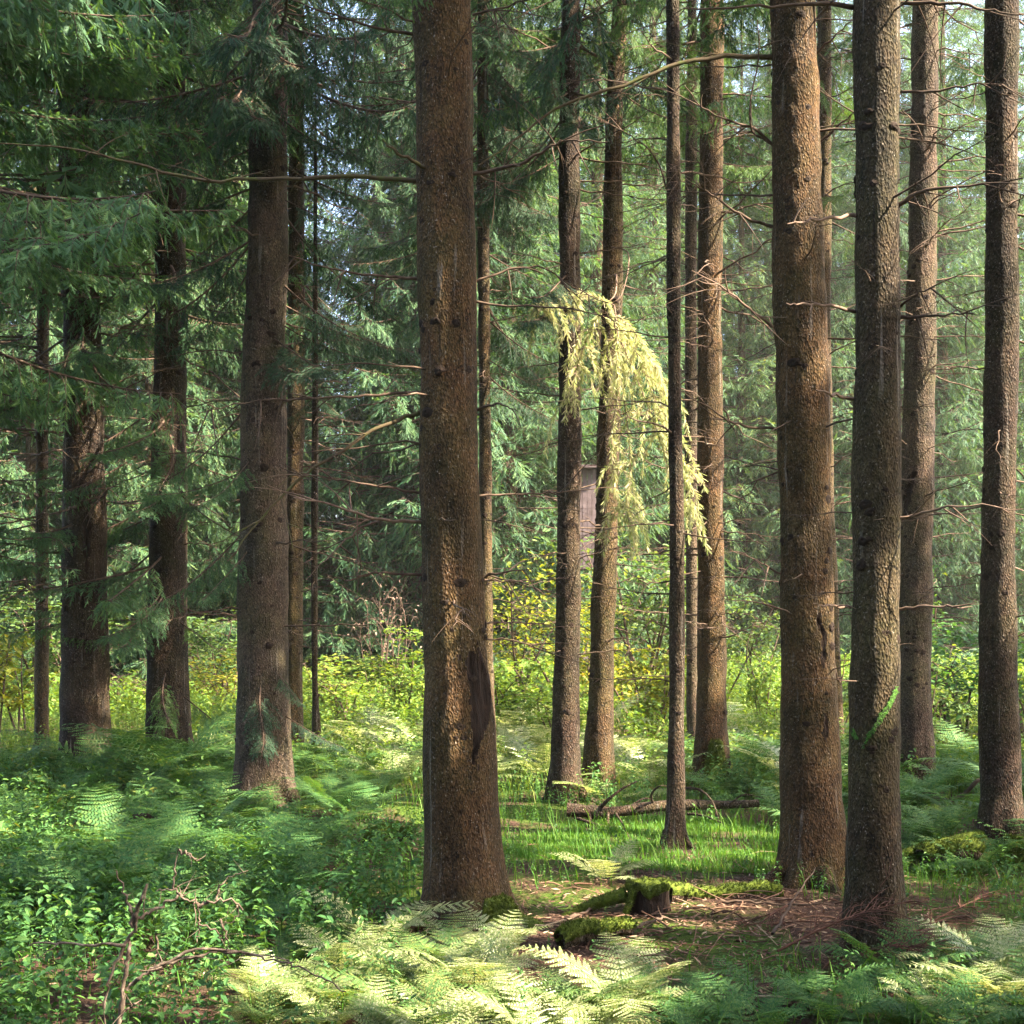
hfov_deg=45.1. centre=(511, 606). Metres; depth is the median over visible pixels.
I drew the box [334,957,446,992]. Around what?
fern
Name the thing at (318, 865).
fern
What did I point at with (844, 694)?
leafy shrub
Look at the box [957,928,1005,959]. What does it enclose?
fern
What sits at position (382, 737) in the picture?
fern
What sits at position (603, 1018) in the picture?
fern
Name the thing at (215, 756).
fern
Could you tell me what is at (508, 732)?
fern
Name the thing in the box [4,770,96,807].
fern
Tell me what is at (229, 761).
fern
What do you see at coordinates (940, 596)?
spruce tree
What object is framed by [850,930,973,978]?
fern
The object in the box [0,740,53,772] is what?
fern
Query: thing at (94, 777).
fern
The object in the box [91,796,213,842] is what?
fern
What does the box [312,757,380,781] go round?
fern
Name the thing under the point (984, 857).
fern
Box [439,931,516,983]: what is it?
fern
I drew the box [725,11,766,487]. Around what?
spruce tree
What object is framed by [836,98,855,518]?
spruce tree
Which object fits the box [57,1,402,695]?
spruce tree
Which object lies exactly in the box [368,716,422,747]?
fern
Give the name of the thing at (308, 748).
fern
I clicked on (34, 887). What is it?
fern
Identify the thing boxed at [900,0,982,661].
spruce tree
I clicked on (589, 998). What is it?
fern
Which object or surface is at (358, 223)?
spruce tree
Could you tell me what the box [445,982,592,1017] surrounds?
fern
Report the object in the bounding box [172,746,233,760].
fern
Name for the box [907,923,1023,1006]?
fern
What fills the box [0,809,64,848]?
fern
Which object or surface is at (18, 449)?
spruce tree
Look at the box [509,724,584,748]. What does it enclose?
fern
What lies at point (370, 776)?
fern
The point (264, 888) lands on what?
fern
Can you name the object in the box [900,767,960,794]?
fern
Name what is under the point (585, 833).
grass
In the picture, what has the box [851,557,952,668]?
leafy shrub
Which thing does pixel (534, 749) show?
fern
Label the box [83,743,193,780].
fern
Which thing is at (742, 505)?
spruce tree
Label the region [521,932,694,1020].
fern
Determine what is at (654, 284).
spruce tree
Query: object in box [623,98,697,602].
spruce tree
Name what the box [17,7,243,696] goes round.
spruce tree
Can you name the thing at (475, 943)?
fern
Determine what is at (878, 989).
fern
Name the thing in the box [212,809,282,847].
fern
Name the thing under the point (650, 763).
fern
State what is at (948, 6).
sky
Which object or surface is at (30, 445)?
spruce tree
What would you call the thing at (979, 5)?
spruce tree
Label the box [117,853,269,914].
fern
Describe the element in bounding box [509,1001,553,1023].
fern
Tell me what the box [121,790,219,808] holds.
fern
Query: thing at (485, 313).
spruce tree
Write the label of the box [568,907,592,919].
fallen branch
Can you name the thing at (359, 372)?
spruce tree
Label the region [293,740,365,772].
fern
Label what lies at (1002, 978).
fern
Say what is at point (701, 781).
fern
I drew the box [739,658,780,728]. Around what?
leafy shrub
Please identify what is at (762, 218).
spruce tree
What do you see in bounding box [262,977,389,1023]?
fern
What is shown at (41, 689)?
spruce tree
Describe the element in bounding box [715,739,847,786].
fern
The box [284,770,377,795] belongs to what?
fern
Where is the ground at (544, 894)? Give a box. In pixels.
[0,618,1023,1023]
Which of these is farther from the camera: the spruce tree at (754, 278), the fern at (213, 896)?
the spruce tree at (754, 278)
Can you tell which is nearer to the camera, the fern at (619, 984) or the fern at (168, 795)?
the fern at (619, 984)
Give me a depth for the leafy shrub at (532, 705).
14.65 m
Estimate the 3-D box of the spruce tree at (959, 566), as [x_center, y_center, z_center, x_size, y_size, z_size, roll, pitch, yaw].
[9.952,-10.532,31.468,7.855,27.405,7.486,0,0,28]
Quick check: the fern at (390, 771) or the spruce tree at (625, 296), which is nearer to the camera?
the fern at (390, 771)
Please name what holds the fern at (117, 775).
on the ground at (544, 894)
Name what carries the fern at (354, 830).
on the ground at (544, 894)
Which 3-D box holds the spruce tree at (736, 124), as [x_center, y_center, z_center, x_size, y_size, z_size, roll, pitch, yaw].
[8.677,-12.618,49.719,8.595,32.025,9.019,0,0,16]
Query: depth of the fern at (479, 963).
5.51 m
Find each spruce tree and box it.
[0,0,238,447]
[0,0,340,765]
[0,0,400,750]
[0,0,643,943]
[0,1,217,592]
[0,4,187,755]
[0,51,188,701]
[0,102,62,675]
[0,109,62,647]
[1,14,144,678]
[1,96,59,622]
[15,11,157,549]
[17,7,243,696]
[46,0,522,812]
[49,31,327,666]
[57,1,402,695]
[108,7,388,683]
[145,0,420,756]
[186,0,391,684]
[232,63,332,636]
[285,0,591,694]
[287,1,382,751]
[303,0,623,691]
[304,0,550,681]
[304,1,403,637]
[304,10,495,658]
[304,165,356,651]
[311,0,817,804]
[318,0,636,752]
[356,0,668,691]
[376,0,665,664]
[471,0,771,793]
[473,0,961,894]
[475,3,639,625]
[491,0,736,671]
[515,0,661,650]
[527,0,824,791]
[537,0,776,660]
[548,1,734,542]
[562,0,771,849]
[580,60,663,640]
[581,0,772,748]
[623,5,763,658]
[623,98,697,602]
[627,0,759,414]
[634,1,850,673]
[661,21,760,622]
[680,0,952,740]
[684,0,1023,966]
[697,1,763,504]
[721,0,850,658]
[721,0,940,673]
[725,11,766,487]
[728,72,778,617]
[747,0,902,657]
[748,0,1023,667]
[749,71,855,559]
[763,1,902,292]
[769,0,1023,786]
[835,3,959,361]
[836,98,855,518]
[839,0,1023,669]
[899,0,1021,528]
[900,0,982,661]
[900,57,983,527]
[901,0,1023,867]
[933,0,1023,660]
[933,0,1023,663]
[935,1,1023,617]
[952,1,1023,375]
[968,141,1023,597]
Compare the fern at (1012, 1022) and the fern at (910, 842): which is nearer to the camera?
the fern at (1012, 1022)
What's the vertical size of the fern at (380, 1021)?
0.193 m
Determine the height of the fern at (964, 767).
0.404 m
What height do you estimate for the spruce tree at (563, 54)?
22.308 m
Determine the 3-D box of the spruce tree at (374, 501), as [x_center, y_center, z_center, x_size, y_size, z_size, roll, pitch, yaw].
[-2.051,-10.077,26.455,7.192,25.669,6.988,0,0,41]
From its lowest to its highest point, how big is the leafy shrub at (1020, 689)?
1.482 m
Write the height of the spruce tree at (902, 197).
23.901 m
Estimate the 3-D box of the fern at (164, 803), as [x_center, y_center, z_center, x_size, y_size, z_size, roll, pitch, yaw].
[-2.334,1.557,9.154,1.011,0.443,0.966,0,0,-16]
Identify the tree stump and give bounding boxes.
[561,876,672,916]
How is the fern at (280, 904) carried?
on the ground at (544, 894)
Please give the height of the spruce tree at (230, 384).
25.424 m
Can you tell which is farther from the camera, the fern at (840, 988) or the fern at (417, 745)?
the fern at (417, 745)
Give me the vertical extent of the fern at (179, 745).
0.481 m
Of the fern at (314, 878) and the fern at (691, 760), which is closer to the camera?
the fern at (314, 878)
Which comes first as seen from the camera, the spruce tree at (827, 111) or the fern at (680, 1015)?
the fern at (680, 1015)
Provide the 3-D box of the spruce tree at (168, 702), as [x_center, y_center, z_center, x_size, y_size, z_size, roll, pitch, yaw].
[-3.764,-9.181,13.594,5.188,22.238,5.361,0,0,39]
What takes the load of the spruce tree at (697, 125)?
on the ground at (544, 894)
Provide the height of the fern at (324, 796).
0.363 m
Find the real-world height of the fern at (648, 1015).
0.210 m
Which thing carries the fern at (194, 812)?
on the ground at (544, 894)
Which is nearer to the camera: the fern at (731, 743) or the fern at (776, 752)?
the fern at (776, 752)
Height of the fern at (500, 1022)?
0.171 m
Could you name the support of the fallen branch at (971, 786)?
on the ground at (544, 894)
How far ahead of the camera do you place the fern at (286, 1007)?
5.28 m
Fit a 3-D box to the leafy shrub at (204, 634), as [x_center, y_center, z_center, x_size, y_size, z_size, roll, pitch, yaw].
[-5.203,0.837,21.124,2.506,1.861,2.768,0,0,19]
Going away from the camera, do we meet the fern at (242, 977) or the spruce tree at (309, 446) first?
the fern at (242, 977)
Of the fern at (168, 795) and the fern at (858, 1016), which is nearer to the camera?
the fern at (858, 1016)
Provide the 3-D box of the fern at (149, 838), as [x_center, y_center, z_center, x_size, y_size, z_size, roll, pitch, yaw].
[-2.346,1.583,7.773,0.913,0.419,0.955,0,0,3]
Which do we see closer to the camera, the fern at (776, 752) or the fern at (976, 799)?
the fern at (976, 799)
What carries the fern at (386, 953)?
on the ground at (544, 894)
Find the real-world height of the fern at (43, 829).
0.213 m
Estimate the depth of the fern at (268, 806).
10.21 m
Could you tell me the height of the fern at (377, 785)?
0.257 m
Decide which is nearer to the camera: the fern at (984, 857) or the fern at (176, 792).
the fern at (984, 857)
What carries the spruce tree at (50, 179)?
on the ground at (544, 894)
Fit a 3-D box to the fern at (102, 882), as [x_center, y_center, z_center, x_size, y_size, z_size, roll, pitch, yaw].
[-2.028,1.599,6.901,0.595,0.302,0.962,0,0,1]
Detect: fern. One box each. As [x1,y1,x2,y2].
[0,726,169,761]
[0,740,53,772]
[0,750,74,776]
[0,763,55,790]
[0,780,36,793]
[0,787,24,797]
[0,792,85,830]
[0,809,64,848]
[0,819,212,906]
[0,822,139,867]
[0,834,52,861]
[0,836,86,881]
[0,844,124,914]
[0,849,67,896]
[0,887,105,933]
[0,890,150,940]
[1,761,78,786]
[2,791,69,836]
[3,863,128,897]
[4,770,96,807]
[6,772,98,802]
[7,750,125,778]
[13,767,109,802]
[16,816,62,849]
[20,788,179,858]
[20,801,103,820]
[26,823,66,841]
[35,752,114,782]
[37,829,224,889]
[37,861,212,928]
[42,781,138,807]
[47,757,120,782]
[49,770,142,793]
[50,814,219,871]
[56,705,235,780]
[57,756,167,785]
[72,857,197,905]
[75,744,104,765]
[75,782,166,817]
[76,797,238,865]
[77,797,202,825]
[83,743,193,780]
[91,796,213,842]
[96,753,187,789]
[105,870,266,934]
[107,771,217,811]
[116,736,221,762]
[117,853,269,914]
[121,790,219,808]
[122,732,234,777]
[123,858,239,892]
[125,799,236,823]
[126,784,266,842]
[141,732,235,764]
[142,775,231,798]
[145,727,235,753]
[148,765,230,795]
[156,881,324,963]
[157,758,232,790]
[157,799,329,862]
[161,809,355,885]
[162,782,229,808]
[165,743,234,779]
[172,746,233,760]
[173,768,283,820]
[176,798,324,820]
[177,878,320,898]
[181,879,305,920]
[184,780,279,815]
[185,785,285,825]
[198,866,260,888]
[208,945,326,1008]
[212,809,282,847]
[212,1001,289,1023]
[214,752,233,780]
[214,984,361,1023]
[215,946,328,1016]
[217,964,332,1023]
[220,812,348,856]
[224,801,336,827]
[225,819,332,842]
[230,954,357,1001]
[232,831,387,899]
[235,929,338,970]
[250,803,378,852]
[255,959,376,1014]
[262,944,421,1010]
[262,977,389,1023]
[273,921,384,958]
[276,777,382,808]
[276,858,344,887]
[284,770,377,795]
[284,921,402,981]
[292,726,343,764]
[292,742,361,761]
[292,888,485,954]
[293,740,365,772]
[293,750,327,775]
[293,962,494,1016]
[294,770,337,797]
[297,783,401,799]
[298,782,422,821]
[300,779,389,817]
[300,819,387,840]
[309,756,368,774]
[312,739,412,758]
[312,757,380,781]
[322,703,406,747]
[329,743,422,786]
[330,925,455,970]
[333,747,387,764]
[333,766,414,800]
[333,949,493,998]
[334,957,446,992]
[338,764,422,778]
[338,770,401,785]
[340,775,416,798]
[342,961,492,1023]
[346,999,461,1023]
[349,974,430,1023]
[351,727,422,750]
[357,730,410,754]
[359,739,422,768]
[359,943,451,989]
[365,1017,472,1023]
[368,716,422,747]
[370,710,421,735]
[371,909,558,991]
[372,990,506,1023]
[392,978,503,1021]
[395,914,489,968]
[403,941,477,989]
[405,917,482,950]
[412,1005,456,1023]
[413,949,520,1008]
[431,931,497,972]
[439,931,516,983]
[439,940,525,978]
[441,969,605,1023]
[442,907,546,956]
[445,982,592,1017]
[461,1014,512,1023]
[480,972,598,1017]
[482,998,634,1023]
[496,697,551,731]
[496,720,513,739]
[496,727,550,756]
[497,744,542,768]
[497,753,521,774]
[500,734,583,777]
[501,751,625,782]
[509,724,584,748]
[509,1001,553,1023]
[510,964,644,1023]
[521,690,662,738]
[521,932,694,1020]
[535,973,663,1023]
[536,967,617,1007]
[542,769,666,797]
[542,992,646,1023]
[548,836,660,882]
[549,958,675,1002]
[580,732,688,779]
[580,735,667,760]
[587,1002,657,1023]
[613,752,711,786]
[613,968,749,1012]
[625,739,666,760]
[625,986,771,1023]
[626,958,730,1011]
[644,745,747,771]
[645,732,730,756]
[657,734,755,761]
[659,972,744,1022]
[661,1000,698,1023]
[684,702,755,729]
[684,972,822,1023]
[685,763,752,796]
[685,768,778,800]
[688,729,760,763]
[704,957,835,1010]
[707,994,812,1023]
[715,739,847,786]
[725,738,847,779]
[727,711,779,734]
[728,725,779,742]
[728,730,848,747]
[728,735,779,752]
[729,776,779,800]
[733,771,777,787]
[749,784,779,825]
[750,806,847,824]
[757,962,883,1014]
[757,966,912,1023]
[799,991,940,1023]
[803,915,987,983]
[812,970,924,1004]
[841,980,972,1023]
[842,769,968,810]
[844,757,947,770]
[847,805,977,839]
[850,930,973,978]
[855,966,1023,1023]
[864,945,954,987]
[878,961,959,1005]
[887,975,1007,1020]
[897,936,1023,989]
[900,763,974,812]
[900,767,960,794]
[900,784,1023,825]
[901,762,979,792]
[901,803,978,834]
[901,806,953,845]
[901,831,994,870]
[901,831,1002,872]
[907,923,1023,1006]
[909,914,1023,981]
[910,825,1023,871]
[916,955,1023,1014]
[923,929,1023,966]
[930,760,1023,785]
[931,798,1023,831]
[933,754,1023,787]
[934,720,1023,759]
[936,738,978,761]
[936,744,978,766]
[936,748,958,767]
[937,995,1023,1023]
[941,758,1023,796]
[941,1013,969,1023]
[955,956,1023,1023]
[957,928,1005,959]
[963,814,1023,848]
[983,1002,1023,1014]
[986,937,1023,1009]
[986,958,1023,1007]
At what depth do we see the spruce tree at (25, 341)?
33.85 m
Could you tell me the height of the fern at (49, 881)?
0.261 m
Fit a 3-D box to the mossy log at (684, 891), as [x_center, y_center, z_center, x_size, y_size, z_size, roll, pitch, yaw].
[1.223,1.642,7.108,0.736,0.182,0.168,0,0,-13]
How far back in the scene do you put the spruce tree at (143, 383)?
27.99 m
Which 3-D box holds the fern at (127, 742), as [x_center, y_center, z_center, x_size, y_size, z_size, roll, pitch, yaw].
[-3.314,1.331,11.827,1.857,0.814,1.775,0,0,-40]
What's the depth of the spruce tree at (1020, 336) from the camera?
42.22 m
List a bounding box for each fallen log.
[126,813,160,830]
[567,781,763,841]
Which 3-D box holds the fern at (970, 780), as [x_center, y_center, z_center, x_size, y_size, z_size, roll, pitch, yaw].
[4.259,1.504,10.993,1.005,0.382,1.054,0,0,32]
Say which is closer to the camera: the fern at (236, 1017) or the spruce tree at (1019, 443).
the fern at (236, 1017)
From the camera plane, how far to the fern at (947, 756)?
12.48 m
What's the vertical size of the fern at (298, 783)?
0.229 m
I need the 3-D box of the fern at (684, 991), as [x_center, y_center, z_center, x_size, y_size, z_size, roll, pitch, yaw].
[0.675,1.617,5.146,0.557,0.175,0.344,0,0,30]
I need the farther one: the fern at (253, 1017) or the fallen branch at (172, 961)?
the fern at (253, 1017)
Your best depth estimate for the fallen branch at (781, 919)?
6.42 m
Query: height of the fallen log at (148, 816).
0.164 m
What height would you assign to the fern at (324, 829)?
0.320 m
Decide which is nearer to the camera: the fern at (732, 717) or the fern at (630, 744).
the fern at (630, 744)
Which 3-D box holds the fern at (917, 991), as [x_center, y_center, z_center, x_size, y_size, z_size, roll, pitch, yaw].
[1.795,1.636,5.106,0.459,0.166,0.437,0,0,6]
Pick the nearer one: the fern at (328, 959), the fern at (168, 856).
the fern at (328, 959)
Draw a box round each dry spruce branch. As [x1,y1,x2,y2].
[709,904,787,943]
[777,850,971,951]
[853,917,972,968]
[905,860,1020,946]
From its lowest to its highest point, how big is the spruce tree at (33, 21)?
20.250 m
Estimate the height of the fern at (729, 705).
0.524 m
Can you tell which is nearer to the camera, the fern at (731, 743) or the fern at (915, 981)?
the fern at (915, 981)
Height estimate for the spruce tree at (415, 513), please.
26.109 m
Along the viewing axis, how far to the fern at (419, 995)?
5.21 m
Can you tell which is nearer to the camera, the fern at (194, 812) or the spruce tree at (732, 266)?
the fern at (194, 812)
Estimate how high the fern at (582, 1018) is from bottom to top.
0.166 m
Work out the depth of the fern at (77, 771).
11.32 m
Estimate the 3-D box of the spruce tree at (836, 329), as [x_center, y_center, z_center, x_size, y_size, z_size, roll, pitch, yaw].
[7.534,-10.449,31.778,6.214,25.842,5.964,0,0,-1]
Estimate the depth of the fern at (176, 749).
12.57 m
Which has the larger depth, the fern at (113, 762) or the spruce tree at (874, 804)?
the fern at (113, 762)
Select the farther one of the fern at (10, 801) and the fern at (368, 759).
the fern at (368, 759)
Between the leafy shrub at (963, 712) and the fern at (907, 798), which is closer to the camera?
the fern at (907, 798)
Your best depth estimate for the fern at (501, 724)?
15.18 m
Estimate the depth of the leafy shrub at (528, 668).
16.01 m
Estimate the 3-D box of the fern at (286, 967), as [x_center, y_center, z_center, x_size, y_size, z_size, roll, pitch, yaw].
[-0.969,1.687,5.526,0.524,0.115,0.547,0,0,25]
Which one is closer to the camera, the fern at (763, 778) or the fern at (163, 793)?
the fern at (163, 793)
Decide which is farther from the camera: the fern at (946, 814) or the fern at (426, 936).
the fern at (946, 814)
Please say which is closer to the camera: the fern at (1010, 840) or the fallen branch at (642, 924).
the fallen branch at (642, 924)
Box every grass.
[0,682,1023,804]
[0,746,1023,1023]
[502,813,779,875]
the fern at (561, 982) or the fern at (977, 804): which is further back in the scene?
the fern at (977, 804)
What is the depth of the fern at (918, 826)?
8.88 m
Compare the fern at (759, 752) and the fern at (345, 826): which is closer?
the fern at (345, 826)
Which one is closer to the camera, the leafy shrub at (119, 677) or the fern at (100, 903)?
the fern at (100, 903)
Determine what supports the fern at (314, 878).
on the ground at (544, 894)
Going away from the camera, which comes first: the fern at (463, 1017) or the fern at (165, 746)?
the fern at (463, 1017)
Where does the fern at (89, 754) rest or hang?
on the ground at (544, 894)
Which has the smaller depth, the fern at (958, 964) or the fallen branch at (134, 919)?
the fallen branch at (134, 919)
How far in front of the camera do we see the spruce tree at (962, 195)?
36.62 m
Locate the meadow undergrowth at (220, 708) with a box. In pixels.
[0,643,1023,796]
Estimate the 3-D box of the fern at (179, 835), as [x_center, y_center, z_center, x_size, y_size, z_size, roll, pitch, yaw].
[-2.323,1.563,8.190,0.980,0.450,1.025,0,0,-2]
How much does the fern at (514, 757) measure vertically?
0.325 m
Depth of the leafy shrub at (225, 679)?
18.90 m
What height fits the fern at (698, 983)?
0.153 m
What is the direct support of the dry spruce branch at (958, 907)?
on the ground at (544, 894)
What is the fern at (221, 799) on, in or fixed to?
on the ground at (544, 894)
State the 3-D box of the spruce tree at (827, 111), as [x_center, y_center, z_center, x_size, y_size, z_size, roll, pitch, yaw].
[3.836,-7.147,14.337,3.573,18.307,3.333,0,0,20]
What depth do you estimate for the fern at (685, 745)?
13.25 m
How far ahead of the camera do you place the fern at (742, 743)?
13.62 m
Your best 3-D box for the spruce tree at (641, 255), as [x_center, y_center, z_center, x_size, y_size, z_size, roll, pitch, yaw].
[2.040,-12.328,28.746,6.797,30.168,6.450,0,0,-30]
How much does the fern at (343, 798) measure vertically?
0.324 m
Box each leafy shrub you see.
[0,584,137,703]
[0,629,59,741]
[109,667,145,713]
[119,606,236,703]
[188,649,236,714]
[302,651,422,728]
[340,562,421,712]
[351,620,423,722]
[492,549,627,708]
[494,657,549,734]
[499,653,623,733]
[531,528,767,706]
[544,605,665,732]
[614,652,685,740]
[685,591,780,710]
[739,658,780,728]
[779,654,850,729]
[845,612,1023,744]
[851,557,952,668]
[931,655,977,747]
[935,630,1023,744]
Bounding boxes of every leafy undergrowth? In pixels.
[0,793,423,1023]
[684,734,1023,841]
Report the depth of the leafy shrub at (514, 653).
18.83 m
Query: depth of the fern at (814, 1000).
5.03 m
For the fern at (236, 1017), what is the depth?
5.07 m
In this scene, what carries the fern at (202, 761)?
on the ground at (544, 894)
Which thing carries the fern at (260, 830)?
on the ground at (544, 894)
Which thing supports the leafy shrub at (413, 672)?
on the ground at (544, 894)
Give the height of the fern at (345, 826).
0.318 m
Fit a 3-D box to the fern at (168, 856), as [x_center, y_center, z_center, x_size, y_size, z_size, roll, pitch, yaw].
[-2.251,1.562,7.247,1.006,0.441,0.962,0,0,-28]
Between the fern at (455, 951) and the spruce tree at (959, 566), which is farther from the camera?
the spruce tree at (959, 566)
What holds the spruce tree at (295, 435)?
on the ground at (544, 894)
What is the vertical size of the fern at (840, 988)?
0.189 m
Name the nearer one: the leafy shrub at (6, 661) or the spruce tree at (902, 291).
the leafy shrub at (6, 661)
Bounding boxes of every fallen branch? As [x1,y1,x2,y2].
[14,848,247,1023]
[114,944,345,1021]
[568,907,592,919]
[619,908,665,935]
[720,899,842,905]
[771,863,815,935]
[919,778,979,807]
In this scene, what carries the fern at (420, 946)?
on the ground at (544, 894)
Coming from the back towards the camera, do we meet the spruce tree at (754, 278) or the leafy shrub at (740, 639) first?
the spruce tree at (754, 278)
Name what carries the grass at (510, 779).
on the ground at (544, 894)
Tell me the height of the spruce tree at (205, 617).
25.849 m
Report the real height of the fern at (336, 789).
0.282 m
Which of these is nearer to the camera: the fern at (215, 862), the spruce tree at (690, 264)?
the fern at (215, 862)
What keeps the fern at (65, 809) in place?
on the ground at (544, 894)
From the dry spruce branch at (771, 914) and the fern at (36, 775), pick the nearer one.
the dry spruce branch at (771, 914)
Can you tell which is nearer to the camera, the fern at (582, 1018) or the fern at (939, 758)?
the fern at (582, 1018)
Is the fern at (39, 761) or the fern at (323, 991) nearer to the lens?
the fern at (323, 991)
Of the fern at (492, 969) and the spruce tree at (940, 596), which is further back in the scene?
the spruce tree at (940, 596)
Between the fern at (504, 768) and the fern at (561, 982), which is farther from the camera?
the fern at (504, 768)
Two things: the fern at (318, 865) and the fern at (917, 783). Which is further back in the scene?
the fern at (917, 783)
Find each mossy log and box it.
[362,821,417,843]
[553,913,637,949]
[669,878,783,901]
[912,836,987,866]
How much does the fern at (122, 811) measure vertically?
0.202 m
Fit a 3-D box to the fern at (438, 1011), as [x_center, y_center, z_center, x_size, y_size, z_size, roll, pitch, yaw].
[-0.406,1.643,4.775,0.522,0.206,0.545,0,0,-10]
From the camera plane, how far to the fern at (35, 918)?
6.35 m
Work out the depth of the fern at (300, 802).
10.08 m
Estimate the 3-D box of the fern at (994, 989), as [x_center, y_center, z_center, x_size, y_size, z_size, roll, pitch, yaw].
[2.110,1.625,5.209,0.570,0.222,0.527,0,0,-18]
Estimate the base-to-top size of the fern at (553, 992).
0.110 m
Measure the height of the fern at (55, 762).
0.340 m
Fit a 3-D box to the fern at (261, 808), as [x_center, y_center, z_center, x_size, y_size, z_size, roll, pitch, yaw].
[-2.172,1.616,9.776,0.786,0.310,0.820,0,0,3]
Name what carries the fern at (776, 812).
on the ground at (544, 894)
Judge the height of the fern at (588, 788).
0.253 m
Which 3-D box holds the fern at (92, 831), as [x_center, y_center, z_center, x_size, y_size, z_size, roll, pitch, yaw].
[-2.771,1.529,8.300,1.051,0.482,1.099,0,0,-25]
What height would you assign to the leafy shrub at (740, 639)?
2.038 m
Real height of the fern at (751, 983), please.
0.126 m
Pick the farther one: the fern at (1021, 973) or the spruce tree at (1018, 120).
the spruce tree at (1018, 120)
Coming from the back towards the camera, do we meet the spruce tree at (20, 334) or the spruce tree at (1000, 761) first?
the spruce tree at (20, 334)
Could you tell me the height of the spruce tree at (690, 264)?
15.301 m
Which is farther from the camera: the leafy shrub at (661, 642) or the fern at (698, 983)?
the leafy shrub at (661, 642)
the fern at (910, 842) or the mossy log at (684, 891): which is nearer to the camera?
the mossy log at (684, 891)
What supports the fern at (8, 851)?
on the ground at (544, 894)
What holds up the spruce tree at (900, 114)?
on the ground at (544, 894)
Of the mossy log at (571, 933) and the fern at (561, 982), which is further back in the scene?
the mossy log at (571, 933)
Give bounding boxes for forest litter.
[0,838,1023,1023]
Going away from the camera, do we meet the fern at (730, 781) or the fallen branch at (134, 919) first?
the fallen branch at (134, 919)
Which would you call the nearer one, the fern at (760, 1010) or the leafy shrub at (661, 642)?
the fern at (760, 1010)
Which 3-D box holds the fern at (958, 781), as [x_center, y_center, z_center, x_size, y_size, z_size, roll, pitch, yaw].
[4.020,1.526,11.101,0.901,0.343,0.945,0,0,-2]
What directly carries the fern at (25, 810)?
on the ground at (544, 894)
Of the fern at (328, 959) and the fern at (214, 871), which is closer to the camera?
the fern at (328, 959)
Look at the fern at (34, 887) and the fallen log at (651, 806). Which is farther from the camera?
the fallen log at (651, 806)
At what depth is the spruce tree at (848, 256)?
36.94 m
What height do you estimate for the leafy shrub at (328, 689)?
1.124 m
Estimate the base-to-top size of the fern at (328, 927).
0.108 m
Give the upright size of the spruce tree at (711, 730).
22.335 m
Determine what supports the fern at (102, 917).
on the ground at (544, 894)
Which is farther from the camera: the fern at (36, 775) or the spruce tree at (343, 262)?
the spruce tree at (343, 262)
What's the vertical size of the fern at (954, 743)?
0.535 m
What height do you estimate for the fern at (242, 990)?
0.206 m
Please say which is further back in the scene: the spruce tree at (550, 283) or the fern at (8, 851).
the spruce tree at (550, 283)
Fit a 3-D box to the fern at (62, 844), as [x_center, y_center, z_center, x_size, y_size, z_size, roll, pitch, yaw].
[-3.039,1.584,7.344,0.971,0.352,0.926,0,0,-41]
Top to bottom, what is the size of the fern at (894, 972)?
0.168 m
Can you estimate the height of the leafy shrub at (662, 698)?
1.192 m
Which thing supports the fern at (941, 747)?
on the ground at (544, 894)
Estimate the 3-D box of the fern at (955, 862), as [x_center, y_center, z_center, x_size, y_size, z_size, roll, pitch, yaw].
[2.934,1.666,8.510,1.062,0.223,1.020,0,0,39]
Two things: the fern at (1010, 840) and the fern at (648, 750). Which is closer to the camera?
the fern at (1010, 840)
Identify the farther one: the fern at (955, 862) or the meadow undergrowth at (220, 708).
the meadow undergrowth at (220, 708)
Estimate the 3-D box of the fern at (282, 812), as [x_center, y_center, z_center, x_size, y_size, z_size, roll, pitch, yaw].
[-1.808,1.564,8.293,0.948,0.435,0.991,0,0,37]
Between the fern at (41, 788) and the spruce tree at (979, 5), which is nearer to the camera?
the fern at (41, 788)
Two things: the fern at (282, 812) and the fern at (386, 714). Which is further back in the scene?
the fern at (386, 714)
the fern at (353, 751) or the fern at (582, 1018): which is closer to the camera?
the fern at (582, 1018)
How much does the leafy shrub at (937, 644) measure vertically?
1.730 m
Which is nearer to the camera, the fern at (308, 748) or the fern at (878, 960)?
the fern at (878, 960)
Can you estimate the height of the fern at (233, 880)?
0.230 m
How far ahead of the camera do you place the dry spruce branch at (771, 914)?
6.44 m
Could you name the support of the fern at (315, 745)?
on the ground at (544, 894)
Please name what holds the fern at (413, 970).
on the ground at (544, 894)
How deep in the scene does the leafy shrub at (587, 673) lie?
17.48 m
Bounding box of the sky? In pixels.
[0,0,1023,599]
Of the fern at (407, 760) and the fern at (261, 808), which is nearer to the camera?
the fern at (261, 808)
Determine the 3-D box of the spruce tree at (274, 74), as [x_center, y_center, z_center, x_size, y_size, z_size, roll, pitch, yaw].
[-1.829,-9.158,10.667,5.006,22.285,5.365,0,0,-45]
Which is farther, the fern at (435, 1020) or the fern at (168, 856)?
the fern at (168, 856)
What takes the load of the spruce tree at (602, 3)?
on the ground at (544, 894)

